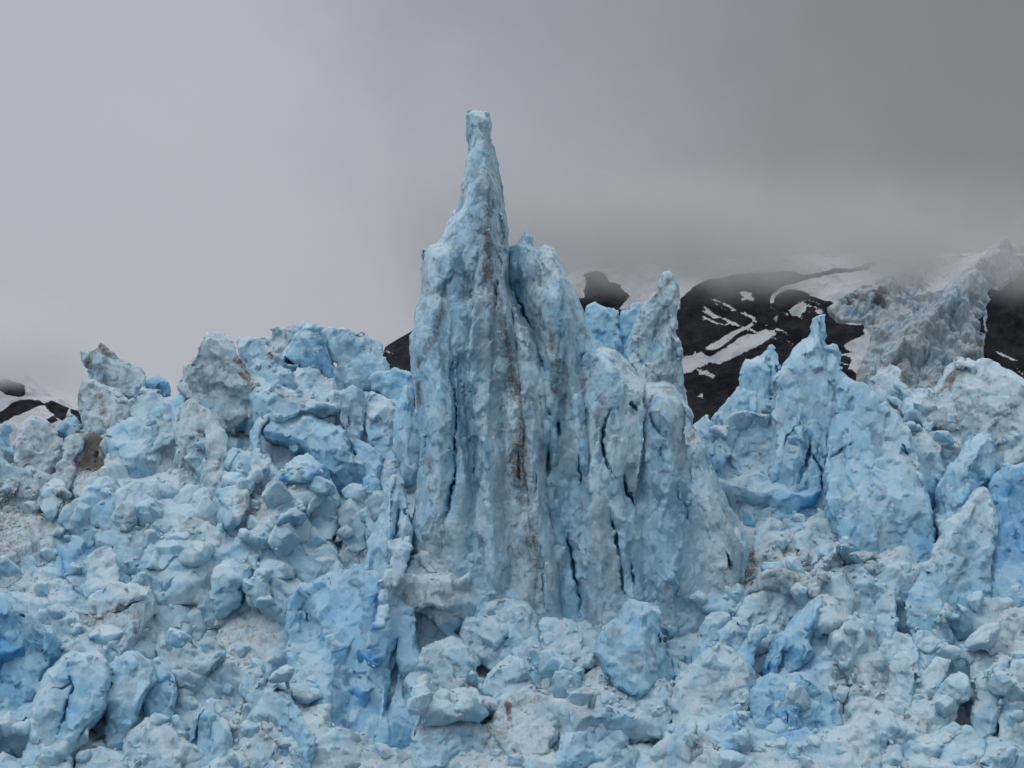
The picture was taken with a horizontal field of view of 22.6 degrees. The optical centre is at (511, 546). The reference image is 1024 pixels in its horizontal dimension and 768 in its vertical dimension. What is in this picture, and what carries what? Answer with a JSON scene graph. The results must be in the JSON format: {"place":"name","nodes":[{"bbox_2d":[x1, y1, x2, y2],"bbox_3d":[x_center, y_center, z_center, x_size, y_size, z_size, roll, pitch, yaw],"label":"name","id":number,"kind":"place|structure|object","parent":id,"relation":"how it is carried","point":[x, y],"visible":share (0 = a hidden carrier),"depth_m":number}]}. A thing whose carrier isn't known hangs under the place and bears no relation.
{"place":"outdoors","nodes":[
{"label":"outdoors","id":0,"kind":"place"},
{"bbox_2d":[0,365,81,445],"bbox_3d":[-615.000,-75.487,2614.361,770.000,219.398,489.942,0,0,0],"label":"mountain","id":1,"kind":"structure","parent":0,"point":[23,397],"depth_m":2522.57},
{"bbox_2d":[0,358,1023,767],"bbox_3d":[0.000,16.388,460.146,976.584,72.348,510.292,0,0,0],"label":"glacier","id":2,"kind":"object","parent":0,"point":[442,600],"visible":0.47,"depth_m":245.06},
{"bbox_2d":[0,555,21,579],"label":"ice block","id":3,"kind":"structure","parent":2,"relation":"on","point":[8,567],"depth_m":249.46},
{"bbox_2d":[0,592,65,756],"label":"ice serac","id":4,"kind":"object","parent":2,"relation":"on","point":[30,632],"visible":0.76,"depth_m":239.65},
{"bbox_2d":[12,414,63,472],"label":"ice serac","id":5,"kind":"object","parent":2,"relation":"on","point":[38,442],"visible":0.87,"depth_m":262.35},
{"bbox_2d":[40,478,65,520],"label":"ice block","id":6,"kind":"structure","parent":2,"relation":"on","point":[50,503],"depth_m":255.58},
{"bbox_2d":[20,650,112,767],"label":"ice slab","id":7,"kind":"structure","parent":2,"relation":"on","point":[71,689],"depth_m":235.24},
{"bbox_2d":[55,433,83,497],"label":"ice serac","id":8,"kind":"object","parent":2,"relation":"on","point":[73,446],"visible":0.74,"depth_m":260.74},
{"bbox_2d":[69,502,91,534],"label":"ice block","id":9,"kind":"structure","parent":2,"relation":"on","point":[80,516],"depth_m":254.02},
{"bbox_2d":[71,430,105,496],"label":"rock boulder","id":10,"kind":"structure","parent":2,"relation":"on","point":[91,456],"depth_m":261.77},
{"bbox_2d":[58,476,119,548],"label":"ice block","id":11,"kind":"structure","parent":2,"relation":"on","point":[90,495],"depth_m":254.63},
{"bbox_2d":[82,546,124,598],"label":"ice serac","id":12,"kind":"object","parent":2,"relation":"on","point":[102,568],"visible":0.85,"depth_m":248.91},
{"bbox_2d":[77,378,130,433],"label":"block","id":13,"kind":"object","parent":2,"relation":"on","point":[104,407],"visible":0.77,"depth_m":265.91},
{"bbox_2d":[88,624,123,644],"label":"ice block","id":14,"kind":"structure","parent":2,"relation":"on","point":[103,634],"depth_m":242.93},
{"bbox_2d":[80,343,145,399],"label":"ice block","id":15,"kind":"structure","parent":2,"relation":"on","point":[103,364],"depth_m":270.05},
{"bbox_2d":[84,581,158,654],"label":"ice block","id":16,"kind":"structure","parent":2,"relation":"on","point":[136,603],"depth_m":245.14},
{"bbox_2d":[100,417,157,477],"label":"ice serac","id":17,"kind":"object","parent":2,"relation":"on","point":[125,443],"visible":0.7,"depth_m":261.22},
{"bbox_2d":[104,651,156,749],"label":"ice slab","id":18,"kind":"structure","parent":2,"relation":"on","point":[133,679],"depth_m":237.32},
{"bbox_2d":[114,479,160,531],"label":"ice block","id":19,"kind":"structure","parent":2,"relation":"on","point":[130,496],"depth_m":254.44},
{"bbox_2d":[133,497,163,526],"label":"ice block","id":20,"kind":"structure","parent":2,"relation":"on","point":[149,510],"depth_m":252.65},
{"bbox_2d":[121,717,186,767],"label":"ice block","id":21,"kind":"structure","parent":2,"relation":"on","point":[160,742],"depth_m":234.68},
{"bbox_2d":[126,387,185,459],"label":"ice serac","id":22,"kind":"object","parent":2,"relation":"on","point":[144,403],"visible":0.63,"depth_m":264.88},
{"bbox_2d":[144,375,170,396],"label":"ice block","id":23,"kind":"structure","parent":2,"relation":"on","point":[158,382],"depth_m":266.39},
{"bbox_2d":[143,656,177,718],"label":"ice block","id":24,"kind":"structure","parent":2,"relation":"on","point":[161,696],"depth_m":238.96},
{"bbox_2d":[159,482,185,498],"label":"ice block","id":25,"kind":"structure","parent":2,"relation":"on","point":[169,490],"depth_m":257.13},
{"bbox_2d":[165,628,191,647],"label":"ice block","id":26,"kind":"structure","parent":2,"relation":"on","point":[175,638],"depth_m":238.28},
{"bbox_2d":[174,484,201,503],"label":"ice block","id":27,"kind":"structure","parent":2,"relation":"on","point":[186,493],"depth_m":255.82},
{"bbox_2d":[171,669,205,692],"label":"ice block","id":28,"kind":"structure","parent":2,"relation":"on","point":[189,679],"depth_m":239.87},
{"bbox_2d":[172,398,221,484],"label":"ice pillar","id":29,"kind":"structure","parent":2,"relation":"on","point":[193,415],"depth_m":262.67},
{"bbox_2d":[178,541,215,567],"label":"ice block","id":30,"kind":"structure","parent":2,"relation":"on","point":[192,554],"depth_m":248.42},
{"bbox_2d":[188,606,206,632],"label":"ice block","id":31,"kind":"structure","parent":2,"relation":"on","point":[195,616],"depth_m":247.26},
{"bbox_2d":[179,517,226,547],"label":"ice block","id":32,"kind":"structure","parent":2,"relation":"on","point":[213,534],"depth_m":252.10},
{"bbox_2d":[192,496,216,525],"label":"ice block","id":33,"kind":"structure","parent":2,"relation":"on","point":[205,509],"depth_m":253.13},
{"bbox_2d":[186,697,232,767],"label":"ice pillar","id":34,"kind":"structure","parent":2,"relation":"on","point":[209,732],"depth_m":235.13},
{"bbox_2d":[199,426,227,498],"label":"ice serac","id":35,"kind":"object","parent":2,"relation":"on","point":[213,469],"visible":0.7,"depth_m":259.25},
{"bbox_2d":[176,331,260,432],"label":"ice serac","id":36,"kind":"object","parent":2,"relation":"on","point":[218,379],"visible":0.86,"depth_m":265.29},
{"bbox_2d":[208,558,252,618],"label":"ice boulder","id":37,"kind":"object","parent":2,"relation":"on","point":[226,592],"visible":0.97,"depth_m":246.25},
{"bbox_2d":[237,720,259,739],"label":"ice block","id":38,"kind":"structure","parent":2,"relation":"on","point":[250,728],"depth_m":235.11},
{"bbox_2d":[223,447,280,498],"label":"ice serac","id":39,"kind":"object","parent":2,"relation":"on","point":[231,458],"visible":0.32,"depth_m":259.21},
{"bbox_2d":[249,413,269,453],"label":"ice fin","id":40,"kind":"object","parent":2,"relation":"on","point":[260,423],"visible":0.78,"depth_m":261.44},
{"bbox_2d":[236,336,293,372],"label":"ice serac","id":41,"kind":"object","parent":2,"relation":"on","point":[251,350],"visible":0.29,"depth_m":272.67},
{"bbox_2d":[261,478,292,507],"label":"ice block","id":42,"kind":"structure","parent":2,"relation":"on","point":[275,493],"depth_m":251.46},
{"bbox_2d":[259,559,295,579],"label":"ice block","id":43,"kind":"structure","parent":2,"relation":"on","point":[284,570],"depth_m":247.90},
{"bbox_2d":[260,324,297,353],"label":"ice block","id":44,"kind":"structure","parent":2,"relation":"on","point":[279,339],"depth_m":274.04},
{"bbox_2d":[246,683,317,767],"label":"ice boulder","id":45,"kind":"object","parent":2,"relation":"on","point":[277,708],"visible":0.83,"depth_m":235.00},
{"bbox_2d":[270,664,294,681],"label":"ice block","id":46,"kind":"structure","parent":2,"relation":"on","point":[284,673],"depth_m":235.85},
{"bbox_2d":[267,522,299,556],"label":"ice block","id":47,"kind":"structure","parent":2,"relation":"on","point":[284,538],"depth_m":248.34},
{"bbox_2d":[280,321,344,390],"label":"ice serac","id":48,"kind":"object","parent":2,"relation":"on","point":[306,346],"visible":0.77,"depth_m":270.30},
{"bbox_2d":[284,452,340,507],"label":"ice block","id":49,"kind":"structure","parent":2,"relation":"on","point":[305,459],"depth_m":257.03},
{"bbox_2d":[261,412,365,492],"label":"ice slab","id":50,"kind":"structure","parent":2,"relation":"on","point":[320,441],"depth_m":260.28},
{"bbox_2d":[294,366,339,402],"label":"ice block","id":51,"kind":"structure","parent":2,"relation":"on","point":[316,381],"depth_m":268.35},
{"bbox_2d":[309,476,335,495],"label":"ice block","id":52,"kind":"structure","parent":2,"relation":"on","point":[320,485],"depth_m":251.80},
{"bbox_2d":[309,513,338,539],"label":"ice block","id":53,"kind":"structure","parent":2,"relation":"on","point":[327,527],"depth_m":253.06},
{"bbox_2d":[313,556,334,577],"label":"ice block","id":54,"kind":"structure","parent":2,"relation":"on","point":[321,564],"depth_m":248.98},
{"bbox_2d":[337,498,366,553],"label":"ice block","id":55,"kind":"structure","parent":2,"relation":"on","point":[348,510],"depth_m":253.39},
{"bbox_2d":[283,563,421,748],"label":"ice serac","id":56,"kind":"object","parent":2,"relation":"on","point":[330,632],"visible":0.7,"depth_m":241.76},
{"bbox_2d":[339,385,365,451],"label":"ice serac","id":57,"kind":"object","parent":2,"relation":"on","point":[352,399],"visible":1,"depth_m":263.55},
{"bbox_2d":[324,327,389,391],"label":"ice slab","id":58,"kind":"structure","parent":2,"relation":"on","point":[357,359],"depth_m":272.74},
{"bbox_2d":[348,438,382,480],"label":"ice block","id":59,"kind":"structure","parent":2,"relation":"on","point":[369,456],"depth_m":261.15},
{"bbox_2d":[364,391,396,460],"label":"ice serac","id":60,"kind":"object","parent":2,"relation":"on","point":[379,416],"visible":0.9,"depth_m":263.44},
{"bbox_2d":[363,474,413,669],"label":"ice pillar","id":61,"kind":"structure","parent":2,"relation":"on","point":[392,522],"depth_m":247.23},
{"bbox_2d":[367,367,414,401],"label":"ice block","id":62,"kind":"structure","parent":2,"relation":"on","point":[391,383],"depth_m":270.08},
{"bbox_2d":[392,384,419,485],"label":"ice pillar","id":63,"kind":"structure","parent":2,"relation":"on","point":[406,449],"depth_m":256.70},
{"bbox_2d":[406,692,433,715],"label":"ice block","id":64,"kind":"structure","parent":2,"relation":"on","point":[417,705],"depth_m":233.40},
{"bbox_2d":[403,636,480,697],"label":"ice block","id":65,"kind":"structure","parent":2,"relation":"on","point":[438,659],"depth_m":241.24},
{"bbox_2d":[410,718,491,767],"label":"ice block","id":66,"kind":"structure","parent":2,"relation":"on","point":[436,747],"depth_m":234.58},
{"bbox_2d":[454,696,488,721],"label":"ice block","id":67,"kind":"structure","parent":2,"relation":"on","point":[471,709],"depth_m":234.56},
{"bbox_2d":[475,588,489,625],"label":"ice block","id":68,"kind":"structure","parent":2,"relation":"on","point":[481,613],"depth_m":245.14},
{"bbox_2d":[459,598,539,670],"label":"ice boulder","id":69,"kind":"object","parent":2,"relation":"on","point":[500,633],"visible":0.78,"depth_m":243.59},
{"bbox_2d":[0,359,1023,762],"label":"crushed ice","id":70,"kind":"structure","parent":2,"relation":"on","point":[388,585],"depth_m":245.56},
{"bbox_2d":[918,635,943,653],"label":"ice block","id":71,"kind":"structure","parent":70,"relation":"on","point":[931,646],"depth_m":242.89},
{"bbox_2d":[478,655,546,716],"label":"ice block","id":72,"kind":"structure","parent":2,"relation":"on","point":[508,674],"depth_m":239.97},
{"bbox_2d":[482,683,560,755],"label":"ice block","id":73,"kind":"structure","parent":2,"relation":"on","point":[525,721],"depth_m":236.26},
{"bbox_2d":[511,636,543,659],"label":"ice block","id":74,"kind":"structure","parent":2,"relation":"on","point":[520,650],"depth_m":241.44},
{"bbox_2d":[533,649,574,678],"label":"ice block","id":75,"kind":"structure","parent":2,"relation":"on","point":[551,661],"depth_m":239.79},
{"bbox_2d":[538,617,582,661],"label":"ice block","id":76,"kind":"structure","parent":2,"relation":"on","point":[568,633],"depth_m":242.82},
{"bbox_2d":[409,110,748,641],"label":"ice spire","id":77,"kind":"structure","parent":2,"relation":"on","point":[545,425],"depth_m":246.80},
{"bbox_2d":[554,726,639,767],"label":"ice block","id":78,"kind":"structure","parent":2,"relation":"on","point":[580,749],"depth_m":234.06},
{"bbox_2d":[584,302,623,355],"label":"ice serac","id":79,"kind":"object","parent":2,"relation":"on","point":[602,322],"visible":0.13,"depth_m":263.04},
{"bbox_2d":[593,599,666,698],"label":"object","id":80,"kind":"structure","parent":2,"relation":"on","point":[629,651],"depth_m":239.61},
{"bbox_2d":[618,302,644,359],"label":"ice serac","id":81,"kind":"object","parent":2,"relation":"on","point":[628,317],"visible":0.06,"depth_m":263.86},
{"bbox_2d":[636,681,674,724],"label":"ice boulder","id":82,"kind":"object","parent":2,"relation":"on","point":[650,701],"visible":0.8,"depth_m":237.68},
{"bbox_2d":[667,641,749,724],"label":"ice serac","id":83,"kind":"object","parent":2,"relation":"on","point":[716,673],"visible":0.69,"depth_m":237.59},
{"bbox_2d":[691,607,733,662],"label":"ice fin","id":84,"kind":"object","parent":2,"relation":"on","point":[713,623],"visible":0.7,"depth_m":242.39},
{"bbox_2d":[718,750,745,767],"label":"ice block","id":85,"kind":"structure","parent":2,"relation":"on","point":[730,759],"depth_m":228.97},
{"bbox_2d":[717,615,749,651],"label":"ice fin","id":86,"kind":"object","parent":2,"relation":"on","point":[732,632],"visible":0.66,"depth_m":241.81},
{"bbox_2d":[693,344,780,527],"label":"ice serac","id":87,"kind":"object","parent":2,"relation":"on","point":[755,391],"visible":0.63,"depth_m":260.89},
{"bbox_2d":[731,727,752,751],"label":"ice block","id":88,"kind":"structure","parent":2,"relation":"on","point":[743,741],"depth_m":232.04},
{"bbox_2d":[736,622,768,687],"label":"ice fin","id":89,"kind":"object","parent":2,"relation":"on","point":[756,634],"visible":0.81,"depth_m":241.55},
{"bbox_2d":[734,574,798,656],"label":"ice block","id":90,"kind":"structure","parent":2,"relation":"on","point":[774,612],"depth_m":245.56},
{"bbox_2d":[752,518,789,561],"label":"ice block","id":91,"kind":"structure","parent":2,"relation":"on","point":[768,525],"depth_m":253.72},
{"bbox_2d":[761,595,822,675],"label":"ice fin","id":92,"kind":"object","parent":2,"relation":"on","point":[790,650],"visible":0.79,"depth_m":240.47},
{"bbox_2d":[749,672,842,730],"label":"ice serac","id":93,"kind":"object","parent":2,"relation":"on","point":[821,713],"visible":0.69,"depth_m":237.15},
{"bbox_2d":[785,682,809,711],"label":"ice block","id":94,"kind":"structure","parent":93,"relation":"on","point":[796,693],"depth_m":236.00},
{"bbox_2d":[790,582,809,605],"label":"ice block","id":95,"kind":"structure","parent":2,"relation":"on","point":[802,594],"depth_m":243.77},
{"bbox_2d":[768,314,847,520],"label":"ice serac","id":96,"kind":"object","parent":2,"relation":"on","point":[809,376],"visible":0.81,"depth_m":259.85},
{"bbox_2d":[793,508,830,550],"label":"ice block","id":97,"kind":"structure","parent":2,"relation":"on","point":[803,538],"depth_m":253.13},
{"bbox_2d":[796,567,860,613],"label":"ice serac","id":98,"kind":"object","parent":2,"relation":"on","point":[839,587],"visible":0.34,"depth_m":245.22},
{"bbox_2d":[855,626,867,654],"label":"ice block","id":99,"kind":"structure","parent":2,"relation":"on","point":[861,643],"depth_m":241.07},
{"bbox_2d":[824,376,935,562],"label":"ice serac","id":100,"kind":"object","parent":2,"relation":"on","point":[877,499],"visible":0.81,"depth_m":253.12},
{"bbox_2d":[868,583,898,644],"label":"ice serac","id":101,"kind":"object","parent":2,"relation":"on","point":[885,610],"visible":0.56,"depth_m":245.18},
{"bbox_2d":[867,364,908,415],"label":"ice serac","id":102,"kind":"object","parent":2,"relation":"on","point":[881,382],"visible":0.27,"depth_m":267.26},
{"bbox_2d":[879,630,919,672],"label":"ice block","id":103,"kind":"structure","parent":2,"relation":"on","point":[895,644],"depth_m":242.68},
{"bbox_2d":[874,691,928,733],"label":"ice block","id":104,"kind":"structure","parent":2,"relation":"on","point":[919,720],"depth_m":236.76},
{"bbox_2d":[886,650,920,706],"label":"ice slab","id":105,"kind":"structure","parent":2,"relation":"on","point":[904,682],"depth_m":239.34},
{"bbox_2d":[911,741,941,757],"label":"ice block","id":106,"kind":"structure","parent":2,"relation":"on","point":[932,749],"depth_m":233.98},
{"bbox_2d":[904,556,949,636],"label":"ice slab","id":107,"kind":"structure","parent":2,"relation":"on","point":[924,602],"depth_m":245.66},
{"bbox_2d":[912,627,942,667],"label":"ice block","id":108,"kind":"structure","parent":2,"relation":"on","point":[918,636],"depth_m":243.31},
{"bbox_2d":[914,656,950,700],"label":"ice block","id":109,"kind":"structure","parent":2,"relation":"on","point":[933,675],"depth_m":240.16},
{"bbox_2d":[934,695,956,719],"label":"ice block","id":110,"kind":"structure","parent":2,"relation":"on","point":[945,706],"depth_m":236.68},
{"bbox_2d":[930,671,970,722],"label":"ice block","id":111,"kind":"structure","parent":2,"relation":"on","point":[956,687],"depth_m":238.01},
{"bbox_2d":[938,721,987,765],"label":"ice block","id":112,"kind":"structure","parent":2,"relation":"on","point":[962,750],"depth_m":234.47},
{"bbox_2d":[929,486,999,639],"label":"ice serac","id":113,"kind":"object","parent":2,"relation":"on","point":[963,550],"visible":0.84,"depth_m":247.59},
{"bbox_2d":[933,432,999,537],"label":"ice fin","id":114,"kind":"object","parent":2,"relation":"on","point":[973,465],"visible":0.78,"depth_m":253.18},
{"bbox_2d":[932,356,1023,470],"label":"ice serac","id":115,"kind":"object","parent":2,"relation":"on","point":[977,396],"visible":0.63,"depth_m":262.59},
{"bbox_2d":[964,622,999,650],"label":"ice block","id":116,"kind":"structure","parent":2,"relation":"on","point":[985,636],"depth_m":241.13},
{"bbox_2d":[970,674,1002,738],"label":"ice block","id":117,"kind":"structure","parent":2,"relation":"on","point":[985,710],"depth_m":237.58},
{"bbox_2d":[969,652,1003,692],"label":"ice block","id":118,"kind":"structure","parent":2,"relation":"on","point":[986,661],"depth_m":241.60},
{"bbox_2d":[987,670,1016,696],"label":"ice block","id":119,"kind":"object","parent":2,"relation":"on","point":[1002,683],"depth_m":236.80},
{"bbox_2d":[982,607,1023,653],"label":"ice block","id":120,"kind":"structure","parent":2,"relation":"on","point":[1010,620],"depth_m":244.72},
{"bbox_2d":[986,462,1023,608],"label":"ice serac","id":121,"kind":"object","parent":2,"relation":"on","point":[1005,484],"visible":0.79,"depth_m":249.99},
{"bbox_2d":[998,658,1023,745],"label":"ice block","id":122,"kind":"structure","parent":2,"relation":"on","point":[1005,730],"depth_m":236.91},
{"bbox_2d":[0,0,1023,407],"label":"sky","id":123,"kind":"structure","parent":0,"point":[173,173]},
{"bbox_2d":[383,252,1023,424],"bbox_3d":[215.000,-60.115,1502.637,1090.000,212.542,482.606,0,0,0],"label":"mountain","id":124,"kind":"structure","parent":0,"point":[733,315],"depth_m":1410.71},
{"bbox_2d":[813,238,1023,389],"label":"icefall","id":125,"kind":"object","parent":124,"relation":"on","point":[920,322],"visible":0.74,"depth_m":1396.06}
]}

